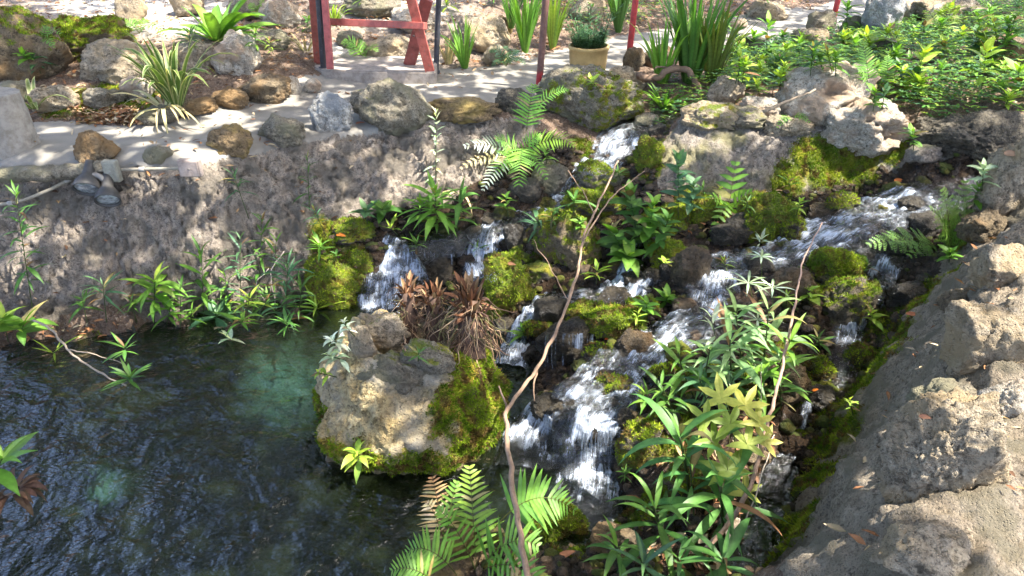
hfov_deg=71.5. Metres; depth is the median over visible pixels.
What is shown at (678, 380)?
leafy plant
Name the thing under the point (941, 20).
leafy plant
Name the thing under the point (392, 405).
boulder
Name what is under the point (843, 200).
rock
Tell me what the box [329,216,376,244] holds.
rock
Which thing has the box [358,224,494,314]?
ledge cascade
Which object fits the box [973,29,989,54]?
leafy plant
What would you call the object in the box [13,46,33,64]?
leafy plant
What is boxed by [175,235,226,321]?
leafy plant
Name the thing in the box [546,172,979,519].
stream
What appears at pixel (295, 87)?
rock
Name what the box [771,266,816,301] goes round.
rock
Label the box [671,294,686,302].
rock
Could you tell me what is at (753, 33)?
leafy plant
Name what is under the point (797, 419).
rock
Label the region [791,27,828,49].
rock
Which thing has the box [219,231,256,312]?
leafy plant
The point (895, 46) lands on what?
leafy plant
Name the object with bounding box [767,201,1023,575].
stone wall
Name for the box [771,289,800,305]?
leafy plant
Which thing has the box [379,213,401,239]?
leafy plant
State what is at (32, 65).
leafy plant
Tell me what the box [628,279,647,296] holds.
side trickle
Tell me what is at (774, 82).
leafy plant
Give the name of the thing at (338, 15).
grass clump
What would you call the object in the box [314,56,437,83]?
concrete slab
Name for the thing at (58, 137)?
path
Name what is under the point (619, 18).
grass clump
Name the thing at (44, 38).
fern
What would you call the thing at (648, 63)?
rock
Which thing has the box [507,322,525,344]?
leafy plant
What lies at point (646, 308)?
leafy plant
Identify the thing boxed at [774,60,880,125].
rock
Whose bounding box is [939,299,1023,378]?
rock
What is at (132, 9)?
rock
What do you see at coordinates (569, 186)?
rock
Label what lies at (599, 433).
water drips
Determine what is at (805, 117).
fern
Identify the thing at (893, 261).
rock
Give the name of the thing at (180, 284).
leafy plant
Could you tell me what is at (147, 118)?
rock
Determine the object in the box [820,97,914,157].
rock
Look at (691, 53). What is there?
grass clump
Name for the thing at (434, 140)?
leafy plant
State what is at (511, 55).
fern
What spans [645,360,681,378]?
rock
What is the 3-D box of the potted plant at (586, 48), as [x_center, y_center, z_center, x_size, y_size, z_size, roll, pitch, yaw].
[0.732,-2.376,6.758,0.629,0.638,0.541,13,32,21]
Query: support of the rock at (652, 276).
on the stream bed at (932, 264)
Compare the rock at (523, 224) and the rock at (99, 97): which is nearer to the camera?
the rock at (523, 224)
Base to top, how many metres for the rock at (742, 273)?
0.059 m
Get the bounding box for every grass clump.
[284,33,311,50]
[329,5,351,25]
[440,14,476,68]
[440,35,463,64]
[499,0,522,27]
[503,0,541,52]
[538,0,574,49]
[607,0,631,32]
[627,16,705,83]
[643,83,691,109]
[659,0,747,83]
[683,0,760,82]
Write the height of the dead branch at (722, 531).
0.752 m
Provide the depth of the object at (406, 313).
3.92 m
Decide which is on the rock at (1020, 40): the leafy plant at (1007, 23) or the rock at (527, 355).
the leafy plant at (1007, 23)
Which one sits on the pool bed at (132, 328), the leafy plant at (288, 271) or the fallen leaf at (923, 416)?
the leafy plant at (288, 271)
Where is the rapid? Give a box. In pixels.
[550,347,628,416]
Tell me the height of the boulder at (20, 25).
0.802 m
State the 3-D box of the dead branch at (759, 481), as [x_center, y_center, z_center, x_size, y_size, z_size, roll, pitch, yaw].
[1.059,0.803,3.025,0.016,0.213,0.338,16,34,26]
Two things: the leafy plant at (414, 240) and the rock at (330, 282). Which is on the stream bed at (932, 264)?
the rock at (330, 282)
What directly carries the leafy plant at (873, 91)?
on the rock at (860, 128)
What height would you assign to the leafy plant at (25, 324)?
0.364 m
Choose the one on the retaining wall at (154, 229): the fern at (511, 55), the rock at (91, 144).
the rock at (91, 144)
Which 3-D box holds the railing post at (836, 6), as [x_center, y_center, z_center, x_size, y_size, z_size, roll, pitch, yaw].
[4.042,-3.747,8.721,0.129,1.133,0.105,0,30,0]
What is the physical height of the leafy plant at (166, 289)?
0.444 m
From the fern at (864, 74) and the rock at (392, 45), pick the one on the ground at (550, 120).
the rock at (392, 45)
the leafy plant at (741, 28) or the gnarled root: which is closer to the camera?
the gnarled root
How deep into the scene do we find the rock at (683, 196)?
5.10 m
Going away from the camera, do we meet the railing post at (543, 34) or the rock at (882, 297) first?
the rock at (882, 297)
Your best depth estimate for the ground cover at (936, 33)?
6.30 m
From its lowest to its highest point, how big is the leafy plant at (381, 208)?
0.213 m
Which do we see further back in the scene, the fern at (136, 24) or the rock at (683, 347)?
the fern at (136, 24)
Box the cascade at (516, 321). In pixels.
[496,237,651,366]
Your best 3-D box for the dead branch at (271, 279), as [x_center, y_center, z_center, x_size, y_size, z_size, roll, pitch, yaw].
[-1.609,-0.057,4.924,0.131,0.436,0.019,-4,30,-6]
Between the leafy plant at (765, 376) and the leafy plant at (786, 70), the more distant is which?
the leafy plant at (786, 70)
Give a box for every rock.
[0,80,36,100]
[27,84,80,112]
[73,129,120,162]
[79,38,155,84]
[82,87,127,109]
[114,0,148,23]
[119,76,155,100]
[136,104,179,125]
[142,145,173,164]
[169,0,204,16]
[177,39,213,71]
[178,97,218,115]
[206,123,252,159]
[208,86,249,109]
[210,29,263,75]
[226,0,261,20]
[236,72,291,103]
[248,29,290,50]
[257,113,305,147]
[258,0,301,27]
[289,76,300,94]
[303,78,321,92]
[303,252,367,309]
[308,90,352,131]
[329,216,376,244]
[336,30,362,48]
[342,0,401,17]
[346,246,373,273]
[349,77,432,135]
[361,34,408,56]
[363,268,385,287]
[365,241,377,250]
[390,6,434,32]
[394,244,428,273]
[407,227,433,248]
[411,222,425,234]
[411,256,455,292]
[424,237,467,258]
[427,517,486,575]
[428,96,502,123]
[433,223,459,238]
[445,231,464,240]
[457,14,510,53]
[458,254,477,270]
[465,225,486,241]
[469,219,483,228]
[472,217,481,226]
[473,275,481,283]
[480,255,536,324]
[481,44,509,64]
[481,212,502,230]
[482,249,499,263]
[483,246,528,265]
[492,206,515,227]
[493,316,515,333]
[495,87,531,114]
[498,239,507,249]
[499,15,512,33]
[503,223,526,250]
[504,213,530,228]
[507,177,541,203]
[516,300,530,307]
[517,345,536,361]
[520,318,552,339]
[524,260,555,283]
[528,496,589,543]
[529,208,548,220]
[530,392,559,423]
[531,159,570,196]
[531,207,601,270]
[531,293,552,306]
[533,296,567,323]
[533,316,591,365]
[539,196,556,208]
[546,391,592,428]
[553,437,573,454]
[559,186,626,219]
[560,420,584,434]
[561,431,572,439]
[562,183,573,193]
[562,381,576,392]
[566,296,606,319]
[569,0,605,21]
[570,357,592,372]
[574,158,624,191]
[581,341,612,367]
[582,301,647,339]
[583,380,612,402]
[587,424,616,451]
[589,521,636,553]
[592,371,634,397]
[594,291,601,297]
[595,285,630,306]
[595,369,617,379]
[601,260,621,273]
[602,398,622,411]
[609,66,645,89]
[611,352,632,365]
[612,344,648,363]
[614,328,655,360]
[614,407,640,437]
[614,415,663,472]
[618,271,641,283]
[622,46,644,70]
[622,231,641,246]
[622,271,645,290]
[625,295,660,316]
[633,113,658,130]
[633,134,665,173]
[641,202,692,236]
[641,267,665,285]
[643,44,673,67]
[644,237,686,268]
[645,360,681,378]
[645,369,669,385]
[647,394,658,403]
[648,123,667,135]
[659,256,674,279]
[663,462,711,495]
[665,340,697,363]
[669,245,712,288]
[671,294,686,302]
[671,298,697,316]
[673,189,709,204]
[680,100,738,131]
[690,195,725,223]
[706,75,745,103]
[709,223,753,245]
[711,255,736,269]
[717,514,739,537]
[725,212,754,243]
[726,304,737,314]
[728,17,747,28]
[731,105,766,128]
[733,270,747,277]
[735,189,800,243]
[739,96,780,115]
[739,246,763,259]
[740,36,779,56]
[741,253,775,276]
[745,0,788,20]
[747,444,771,464]
[760,244,785,258]
[762,114,815,136]
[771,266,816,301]
[773,240,795,258]
[773,364,811,404]
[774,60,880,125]
[774,453,793,464]
[776,217,808,244]
[778,434,812,460]
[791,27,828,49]
[791,413,803,427]
[801,354,837,381]
[805,384,836,411]
[806,9,836,30]
[806,246,868,276]
[807,202,843,226]
[811,381,839,392]
[812,274,882,333]
[816,274,839,284]
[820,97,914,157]
[824,189,860,215]
[839,15,863,32]
[840,340,877,371]
[849,246,880,265]
[861,0,906,36]
[865,305,878,320]
[869,519,974,575]
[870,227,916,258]
[871,38,906,59]
[873,204,896,220]
[873,386,1012,503]
[877,181,909,197]
[878,289,886,302]
[885,280,927,306]
[887,257,902,266]
[894,195,937,218]
[902,0,919,24]
[903,144,942,163]
[905,377,976,401]
[906,211,944,236]
[911,175,932,189]
[913,0,996,23]
[914,235,927,246]
[922,4,958,33]
[931,174,949,184]
[935,286,971,312]
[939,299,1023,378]
[954,207,1008,243]
[967,243,1023,288]
[973,33,1023,70]
[977,378,1023,417]
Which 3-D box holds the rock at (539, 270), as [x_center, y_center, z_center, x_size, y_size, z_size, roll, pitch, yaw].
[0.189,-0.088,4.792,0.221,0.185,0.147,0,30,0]
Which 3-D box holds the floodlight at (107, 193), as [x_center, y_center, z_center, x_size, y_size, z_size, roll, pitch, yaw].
[-2.647,-0.631,4.638,0.157,0.207,0.248,-14,33,-22]
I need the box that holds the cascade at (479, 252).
[462,110,678,278]
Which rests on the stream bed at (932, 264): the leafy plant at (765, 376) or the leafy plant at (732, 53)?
the leafy plant at (765, 376)
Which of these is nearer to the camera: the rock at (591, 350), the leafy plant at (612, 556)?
the leafy plant at (612, 556)
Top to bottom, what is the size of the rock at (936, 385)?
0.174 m
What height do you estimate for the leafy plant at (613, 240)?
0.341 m
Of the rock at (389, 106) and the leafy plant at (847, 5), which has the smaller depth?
the rock at (389, 106)
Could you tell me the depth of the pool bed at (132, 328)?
4.70 m
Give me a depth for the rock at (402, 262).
5.07 m
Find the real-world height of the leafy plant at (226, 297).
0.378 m
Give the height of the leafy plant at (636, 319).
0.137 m
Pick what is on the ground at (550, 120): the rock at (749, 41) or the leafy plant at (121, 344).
the rock at (749, 41)
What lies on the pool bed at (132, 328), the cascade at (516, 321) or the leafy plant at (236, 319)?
the leafy plant at (236, 319)
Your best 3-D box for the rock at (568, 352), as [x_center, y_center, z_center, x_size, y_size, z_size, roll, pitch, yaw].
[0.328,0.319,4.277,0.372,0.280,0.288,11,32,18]
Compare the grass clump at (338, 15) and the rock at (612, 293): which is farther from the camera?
the grass clump at (338, 15)
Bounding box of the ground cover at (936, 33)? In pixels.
[532,0,1023,123]
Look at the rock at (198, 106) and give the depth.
5.57 m
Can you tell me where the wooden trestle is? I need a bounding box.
[309,0,433,71]
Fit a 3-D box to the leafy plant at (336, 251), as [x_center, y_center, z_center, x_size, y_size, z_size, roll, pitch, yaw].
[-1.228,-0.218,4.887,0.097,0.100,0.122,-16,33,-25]
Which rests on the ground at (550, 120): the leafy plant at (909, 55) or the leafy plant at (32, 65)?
the leafy plant at (909, 55)
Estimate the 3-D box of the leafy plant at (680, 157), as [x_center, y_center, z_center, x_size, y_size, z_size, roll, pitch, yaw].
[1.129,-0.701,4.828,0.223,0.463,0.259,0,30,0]
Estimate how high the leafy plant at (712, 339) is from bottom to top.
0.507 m
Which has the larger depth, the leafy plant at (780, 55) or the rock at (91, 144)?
the leafy plant at (780, 55)
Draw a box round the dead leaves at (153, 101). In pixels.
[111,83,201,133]
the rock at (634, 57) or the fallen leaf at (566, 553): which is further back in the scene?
the rock at (634, 57)
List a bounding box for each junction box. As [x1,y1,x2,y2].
[101,159,122,181]
[176,158,203,176]
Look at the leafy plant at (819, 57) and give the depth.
5.32 m
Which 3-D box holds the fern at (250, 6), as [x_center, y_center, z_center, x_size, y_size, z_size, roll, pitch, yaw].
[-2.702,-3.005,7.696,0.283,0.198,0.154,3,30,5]
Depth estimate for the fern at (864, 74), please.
5.26 m
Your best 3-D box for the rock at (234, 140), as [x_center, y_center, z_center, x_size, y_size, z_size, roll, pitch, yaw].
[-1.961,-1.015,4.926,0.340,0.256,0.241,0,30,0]
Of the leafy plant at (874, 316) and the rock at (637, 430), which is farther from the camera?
the leafy plant at (874, 316)
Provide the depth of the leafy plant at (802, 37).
7.47 m
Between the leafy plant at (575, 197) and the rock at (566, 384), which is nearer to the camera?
the rock at (566, 384)
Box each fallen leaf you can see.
[559,550,574,556]
[919,414,931,418]
[1004,150,1014,155]
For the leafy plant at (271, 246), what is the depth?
4.94 m
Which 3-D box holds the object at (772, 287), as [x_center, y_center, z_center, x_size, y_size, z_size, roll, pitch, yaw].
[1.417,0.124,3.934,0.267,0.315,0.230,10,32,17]
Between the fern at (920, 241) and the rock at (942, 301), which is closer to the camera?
the rock at (942, 301)
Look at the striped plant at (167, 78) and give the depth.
5.33 m
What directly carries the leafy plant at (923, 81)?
on the ground at (550, 120)
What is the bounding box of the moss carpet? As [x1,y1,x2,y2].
[42,82,966,567]
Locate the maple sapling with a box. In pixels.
[684,373,782,502]
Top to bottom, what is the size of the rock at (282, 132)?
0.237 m
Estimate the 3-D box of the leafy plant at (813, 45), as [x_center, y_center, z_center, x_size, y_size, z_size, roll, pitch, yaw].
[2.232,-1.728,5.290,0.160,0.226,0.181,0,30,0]
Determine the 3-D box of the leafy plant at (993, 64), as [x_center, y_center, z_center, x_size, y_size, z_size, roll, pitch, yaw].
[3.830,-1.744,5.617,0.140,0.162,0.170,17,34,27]
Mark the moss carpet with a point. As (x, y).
(820, 474)
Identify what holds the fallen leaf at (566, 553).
on the stream bed at (932, 264)
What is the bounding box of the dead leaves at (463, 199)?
[443,190,471,211]
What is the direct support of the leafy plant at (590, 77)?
on the boulder at (615, 101)
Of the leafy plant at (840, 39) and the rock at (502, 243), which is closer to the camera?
the rock at (502, 243)
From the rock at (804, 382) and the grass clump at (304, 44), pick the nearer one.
the rock at (804, 382)
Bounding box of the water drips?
[424,252,612,464]
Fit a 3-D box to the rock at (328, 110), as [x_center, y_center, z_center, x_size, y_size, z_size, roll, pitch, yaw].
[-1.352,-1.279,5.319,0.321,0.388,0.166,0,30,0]
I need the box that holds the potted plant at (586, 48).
[563,1,623,68]
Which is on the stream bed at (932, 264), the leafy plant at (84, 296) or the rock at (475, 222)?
the rock at (475, 222)
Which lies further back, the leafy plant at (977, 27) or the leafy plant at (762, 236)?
the leafy plant at (977, 27)
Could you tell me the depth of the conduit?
4.67 m
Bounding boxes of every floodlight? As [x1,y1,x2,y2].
[71,159,100,195]
[92,172,121,206]
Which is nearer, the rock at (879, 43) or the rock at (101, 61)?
the rock at (101, 61)
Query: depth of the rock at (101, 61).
5.98 m
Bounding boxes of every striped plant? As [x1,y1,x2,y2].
[24,76,76,109]
[105,22,237,106]
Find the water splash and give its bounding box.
[355,167,846,447]
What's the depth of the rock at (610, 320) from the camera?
4.16 m
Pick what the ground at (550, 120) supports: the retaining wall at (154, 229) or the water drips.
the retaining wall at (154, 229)
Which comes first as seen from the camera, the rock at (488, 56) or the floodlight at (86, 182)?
the floodlight at (86, 182)
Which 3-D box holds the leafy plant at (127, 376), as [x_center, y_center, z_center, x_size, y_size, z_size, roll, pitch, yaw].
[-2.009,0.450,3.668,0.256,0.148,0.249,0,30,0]
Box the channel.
[749,213,916,502]
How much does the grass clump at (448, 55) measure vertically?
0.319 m
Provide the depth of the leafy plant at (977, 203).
4.16 m
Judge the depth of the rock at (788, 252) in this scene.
4.64 m
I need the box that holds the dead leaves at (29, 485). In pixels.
[0,464,50,515]
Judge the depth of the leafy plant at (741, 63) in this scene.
5.45 m
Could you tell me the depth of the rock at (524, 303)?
4.68 m
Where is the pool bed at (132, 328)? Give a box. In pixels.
[33,301,535,437]
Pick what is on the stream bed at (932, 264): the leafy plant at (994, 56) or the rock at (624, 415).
the rock at (624, 415)
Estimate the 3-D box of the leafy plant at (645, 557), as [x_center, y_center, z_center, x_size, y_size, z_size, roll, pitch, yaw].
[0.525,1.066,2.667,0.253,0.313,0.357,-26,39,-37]
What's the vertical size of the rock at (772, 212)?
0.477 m
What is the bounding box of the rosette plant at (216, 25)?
[155,0,282,41]
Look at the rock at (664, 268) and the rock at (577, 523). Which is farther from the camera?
the rock at (664, 268)
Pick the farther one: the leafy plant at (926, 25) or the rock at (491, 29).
the rock at (491, 29)
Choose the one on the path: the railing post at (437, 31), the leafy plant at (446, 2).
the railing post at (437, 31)
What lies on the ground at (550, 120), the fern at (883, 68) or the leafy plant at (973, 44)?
the fern at (883, 68)
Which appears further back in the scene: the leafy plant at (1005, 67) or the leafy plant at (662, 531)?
the leafy plant at (1005, 67)
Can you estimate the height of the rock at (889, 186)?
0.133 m
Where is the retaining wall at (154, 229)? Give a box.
[0,116,540,321]
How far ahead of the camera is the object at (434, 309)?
3.90 m
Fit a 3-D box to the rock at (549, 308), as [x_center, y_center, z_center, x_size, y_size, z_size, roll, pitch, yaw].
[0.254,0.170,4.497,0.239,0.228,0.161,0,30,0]
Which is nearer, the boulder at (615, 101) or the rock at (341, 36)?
the boulder at (615, 101)
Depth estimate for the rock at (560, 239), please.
4.70 m
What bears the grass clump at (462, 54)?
on the ground at (550, 120)
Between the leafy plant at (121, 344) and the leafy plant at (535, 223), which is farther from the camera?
the leafy plant at (535, 223)
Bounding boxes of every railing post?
[316,0,326,68]
[434,0,440,73]
[534,0,548,86]
[626,0,638,50]
[833,0,840,16]
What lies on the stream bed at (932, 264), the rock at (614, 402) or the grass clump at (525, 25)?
the rock at (614, 402)
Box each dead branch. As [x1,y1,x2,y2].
[32,319,126,385]
[270,251,283,302]
[498,160,643,575]
[704,223,821,553]
[745,435,774,518]
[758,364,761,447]
[762,89,815,112]
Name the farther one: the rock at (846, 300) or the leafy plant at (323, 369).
the rock at (846, 300)
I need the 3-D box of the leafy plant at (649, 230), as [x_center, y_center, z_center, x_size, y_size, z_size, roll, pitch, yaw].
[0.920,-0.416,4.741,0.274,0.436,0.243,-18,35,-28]
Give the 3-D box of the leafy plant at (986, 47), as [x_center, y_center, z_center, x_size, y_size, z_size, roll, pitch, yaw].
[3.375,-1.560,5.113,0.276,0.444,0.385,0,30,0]
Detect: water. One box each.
[0,292,801,575]
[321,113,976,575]
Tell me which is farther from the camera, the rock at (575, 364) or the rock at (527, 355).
the rock at (527, 355)
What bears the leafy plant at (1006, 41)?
on the ground cover at (936, 33)
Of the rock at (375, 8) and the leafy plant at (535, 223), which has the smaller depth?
the leafy plant at (535, 223)
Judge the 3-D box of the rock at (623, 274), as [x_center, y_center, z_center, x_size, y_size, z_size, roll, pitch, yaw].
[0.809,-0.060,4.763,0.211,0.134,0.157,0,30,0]
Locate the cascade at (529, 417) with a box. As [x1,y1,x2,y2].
[493,388,622,473]
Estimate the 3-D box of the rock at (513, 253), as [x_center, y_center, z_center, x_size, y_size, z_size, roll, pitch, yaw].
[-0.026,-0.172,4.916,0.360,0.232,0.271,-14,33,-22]
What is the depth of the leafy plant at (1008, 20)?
5.66 m
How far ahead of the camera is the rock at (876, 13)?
7.79 m
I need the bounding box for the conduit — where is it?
[0,167,177,205]
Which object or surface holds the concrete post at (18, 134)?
on the path
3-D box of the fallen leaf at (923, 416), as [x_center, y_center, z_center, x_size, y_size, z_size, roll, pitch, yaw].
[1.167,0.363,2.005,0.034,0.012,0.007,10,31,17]
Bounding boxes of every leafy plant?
[0,180,54,316]
[0,300,58,345]
[0,301,24,341]
[0,431,38,495]
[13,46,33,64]
[23,52,54,73]
[30,335,80,362]
[68,289,104,323]
[80,270,127,322]
[95,332,136,361]
[102,356,150,390]
[113,261,187,322]
[120,293,138,322]
[147,293,181,330]
[165,274,196,327]
[174,24,205,47]
[174,302,205,326]
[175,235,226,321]
[188,293,243,329]
[207,268,242,310]
[215,310,262,337]
[218,329,244,343]
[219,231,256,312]
[220,166,260,218]
[228,284,273,321]
[234,210,279,311]
[240,26,267,49]
[248,285,279,312]
[257,231,295,306]
[258,249,313,329]
[265,36,283,53]
[270,306,299,334]
[281,270,315,321]
[289,285,343,315]
[294,149,318,209]
[296,15,310,32]
[302,204,329,239]
[303,229,332,260]
[310,367,336,385]
[319,346,349,372]
[323,331,349,354]
[328,249,338,261]
[339,317,357,336]
[341,439,372,483]
[346,198,380,223]
[370,200,406,223]
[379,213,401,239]
[397,193,435,229]
[399,170,470,240]
[402,232,426,255]
[408,345,428,363]
[424,106,443,182]
[433,0,459,12]
[438,176,485,231]
[465,238,487,256]
[494,191,516,218]
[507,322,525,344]
[518,210,541,242]
[539,208,560,226]
[541,146,557,163]
[549,190,598,212]
[570,216,586,234]
[582,259,609,283]
[583,516,649,575]
[585,72,604,89]
[596,219,636,267]
[602,471,713,575]
[606,530,685,575]
[607,239,645,276]
[608,163,627,179]
[608,179,652,248]
[616,463,632,482]
[619,394,760,510]
[627,1,651,17]
[628,306,646,325]
[628,379,686,417]
[631,192,669,256]
[631,295,660,322]
[634,384,655,412]
[636,431,787,556]
[640,367,692,427]
[643,208,680,258]
[652,337,713,399]
[653,283,678,307]
[653,437,724,520]
[658,256,671,267]
[659,149,695,217]
[662,535,724,575]
[667,329,736,399]
[673,174,705,222]
[678,362,729,403]
[681,518,756,575]
[687,296,768,406]
[689,302,736,395]
[697,180,715,204]
[698,367,760,407]
[702,288,773,378]
[714,255,735,271]
[722,45,741,66]
[723,286,816,384]
[725,26,745,45]
[729,40,747,65]
[729,55,759,82]
[731,46,752,81]
[733,38,753,59]
[733,57,750,83]
[734,309,783,336]
[737,356,790,430]
[740,195,754,215]
[743,313,818,402]
[745,29,764,52]
[746,77,768,96]
[749,10,778,53]
[751,52,768,70]
[752,59,772,84]
[755,227,769,246]
[761,44,776,62]
[763,67,787,90]
[764,39,780,59]
[764,49,787,72]
[764,373,811,415]
[765,69,779,95]
[766,53,795,76]
[767,59,796,90]
[768,42,798,65]
[770,61,792,79]
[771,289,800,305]
[774,28,794,46]
[778,175,799,190]
[790,35,810,55]
[790,197,808,215]
[792,30,808,48]
[798,285,824,305]
[802,39,822,68]
[802,45,823,75]
[808,329,835,354]
[812,50,829,69]
[813,43,843,73]
[825,48,849,75]
[834,32,852,52]
[835,0,863,26]
[837,27,853,48]
[842,28,858,48]
[842,31,865,56]
[846,396,860,414]
[852,26,870,43]
[856,25,884,49]
[857,37,876,53]
[863,83,886,110]
[863,305,886,331]
[864,258,876,271]
[872,81,893,108]
[873,59,887,74]
[878,22,904,44]
[878,49,901,69]
[880,44,907,69]
[881,41,900,58]
[886,77,921,99]
[889,57,912,79]
[890,28,906,48]
[893,64,909,82]
[895,50,916,67]
[898,64,928,76]
[898,123,928,149]
[900,40,941,92]
[902,21,922,39]
[903,70,933,95]
[905,76,927,95]
[907,71,929,100]
[914,18,934,45]
[927,33,964,59]
[930,58,956,87]
[933,5,958,34]
[934,15,952,32]
[935,244,963,261]
[946,0,967,29]
[952,25,973,46]
[960,36,1007,103]
[963,24,993,54]
[964,181,983,209]
[965,27,992,52]
[966,158,1000,190]
[970,11,991,28]
[972,2,1002,31]
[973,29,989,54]
[974,30,999,52]
[979,49,1007,71]
[979,79,1020,99]
[982,15,1004,43]
[988,44,1005,68]
[988,57,1001,74]
[990,29,1023,55]
[995,85,1023,109]
[996,60,1012,76]
[997,14,1023,48]
[997,15,1014,39]
[999,12,1023,41]
[1003,56,1023,97]
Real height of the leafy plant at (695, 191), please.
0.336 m
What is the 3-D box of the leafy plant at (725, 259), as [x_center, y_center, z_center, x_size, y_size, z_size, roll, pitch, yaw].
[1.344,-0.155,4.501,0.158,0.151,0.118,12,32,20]
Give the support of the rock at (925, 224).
on the stream bed at (932, 264)
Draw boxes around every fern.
[39,25,61,47]
[125,17,166,36]
[247,0,264,20]
[341,35,378,55]
[389,464,577,575]
[418,475,465,539]
[460,83,576,190]
[490,44,525,66]
[709,161,751,232]
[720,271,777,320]
[745,250,773,321]
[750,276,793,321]
[776,112,809,127]
[853,40,880,84]
[866,227,936,257]
[876,55,898,85]
[923,2,961,33]
[929,180,974,248]
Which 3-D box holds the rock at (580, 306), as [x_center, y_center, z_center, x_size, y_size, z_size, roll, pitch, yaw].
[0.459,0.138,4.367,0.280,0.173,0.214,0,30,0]
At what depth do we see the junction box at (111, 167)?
4.64 m
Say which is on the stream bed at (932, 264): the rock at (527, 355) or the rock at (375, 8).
the rock at (527, 355)
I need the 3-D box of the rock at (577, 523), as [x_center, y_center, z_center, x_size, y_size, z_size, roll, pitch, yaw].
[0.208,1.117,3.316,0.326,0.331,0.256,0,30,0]
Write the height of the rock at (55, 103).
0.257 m
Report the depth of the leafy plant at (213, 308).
4.79 m
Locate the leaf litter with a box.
[0,0,1023,574]
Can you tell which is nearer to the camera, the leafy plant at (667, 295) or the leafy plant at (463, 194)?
the leafy plant at (667, 295)
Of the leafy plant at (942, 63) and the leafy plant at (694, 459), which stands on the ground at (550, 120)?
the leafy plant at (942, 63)
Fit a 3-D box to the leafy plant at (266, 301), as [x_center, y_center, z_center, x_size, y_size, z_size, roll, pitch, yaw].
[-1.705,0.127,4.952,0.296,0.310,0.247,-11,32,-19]
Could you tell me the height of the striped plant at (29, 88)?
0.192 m
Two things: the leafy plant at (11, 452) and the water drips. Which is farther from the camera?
the water drips
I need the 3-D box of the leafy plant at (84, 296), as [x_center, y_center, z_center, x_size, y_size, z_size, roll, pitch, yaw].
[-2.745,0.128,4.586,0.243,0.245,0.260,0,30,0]
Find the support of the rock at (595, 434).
on the stream bed at (932, 264)
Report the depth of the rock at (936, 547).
1.82 m
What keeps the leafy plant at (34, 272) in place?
on the retaining wall at (154, 229)
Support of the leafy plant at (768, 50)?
on the ground at (550, 120)
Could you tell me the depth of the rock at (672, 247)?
4.70 m
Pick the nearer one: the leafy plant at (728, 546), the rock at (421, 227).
the leafy plant at (728, 546)
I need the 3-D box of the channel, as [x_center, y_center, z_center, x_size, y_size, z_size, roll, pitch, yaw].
[1.925,0.312,4.078,0.540,0.805,2.298,18,34,28]
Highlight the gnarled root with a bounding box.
[636,57,703,93]
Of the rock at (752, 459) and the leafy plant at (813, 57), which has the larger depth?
the leafy plant at (813, 57)
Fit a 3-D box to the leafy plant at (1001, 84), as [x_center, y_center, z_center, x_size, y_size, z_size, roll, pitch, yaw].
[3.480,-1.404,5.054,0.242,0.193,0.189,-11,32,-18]
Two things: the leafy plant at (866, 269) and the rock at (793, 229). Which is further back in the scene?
the rock at (793, 229)
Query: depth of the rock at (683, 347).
3.91 m
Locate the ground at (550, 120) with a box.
[0,0,1023,575]
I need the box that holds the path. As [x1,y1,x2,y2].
[0,0,865,171]
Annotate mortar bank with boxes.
[655,105,953,201]
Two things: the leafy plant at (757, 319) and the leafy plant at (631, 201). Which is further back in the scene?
the leafy plant at (631, 201)
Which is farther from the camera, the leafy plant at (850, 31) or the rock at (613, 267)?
the leafy plant at (850, 31)
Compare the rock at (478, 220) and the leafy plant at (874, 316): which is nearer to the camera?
the leafy plant at (874, 316)
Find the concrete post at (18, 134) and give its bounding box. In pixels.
[0,87,40,160]
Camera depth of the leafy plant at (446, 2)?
8.59 m
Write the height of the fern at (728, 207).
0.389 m
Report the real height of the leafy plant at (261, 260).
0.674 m
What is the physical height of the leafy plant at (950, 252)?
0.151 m
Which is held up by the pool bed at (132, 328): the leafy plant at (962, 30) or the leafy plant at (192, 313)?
the leafy plant at (192, 313)
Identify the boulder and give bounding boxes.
[0,3,73,81]
[49,13,136,62]
[311,309,512,477]
[533,64,645,131]
[906,109,1023,169]
[972,137,1023,215]
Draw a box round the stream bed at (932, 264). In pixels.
[320,110,980,575]
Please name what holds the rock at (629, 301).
on the stream bed at (932, 264)
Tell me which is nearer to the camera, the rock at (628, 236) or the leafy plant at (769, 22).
the rock at (628, 236)
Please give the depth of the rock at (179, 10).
7.76 m
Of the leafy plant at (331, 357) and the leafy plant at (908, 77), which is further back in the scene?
the leafy plant at (908, 77)
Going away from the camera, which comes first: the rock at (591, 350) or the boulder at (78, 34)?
the rock at (591, 350)
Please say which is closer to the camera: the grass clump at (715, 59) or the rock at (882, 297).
the rock at (882, 297)
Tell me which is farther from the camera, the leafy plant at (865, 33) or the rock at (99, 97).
the leafy plant at (865, 33)
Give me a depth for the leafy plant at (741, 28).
7.46 m
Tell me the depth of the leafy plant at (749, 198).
4.72 m
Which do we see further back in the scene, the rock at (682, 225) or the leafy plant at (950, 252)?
the rock at (682, 225)
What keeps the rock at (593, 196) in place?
on the stream bed at (932, 264)
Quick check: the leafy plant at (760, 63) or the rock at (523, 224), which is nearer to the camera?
the rock at (523, 224)
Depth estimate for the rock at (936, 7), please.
7.71 m
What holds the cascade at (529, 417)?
on the stream bed at (932, 264)

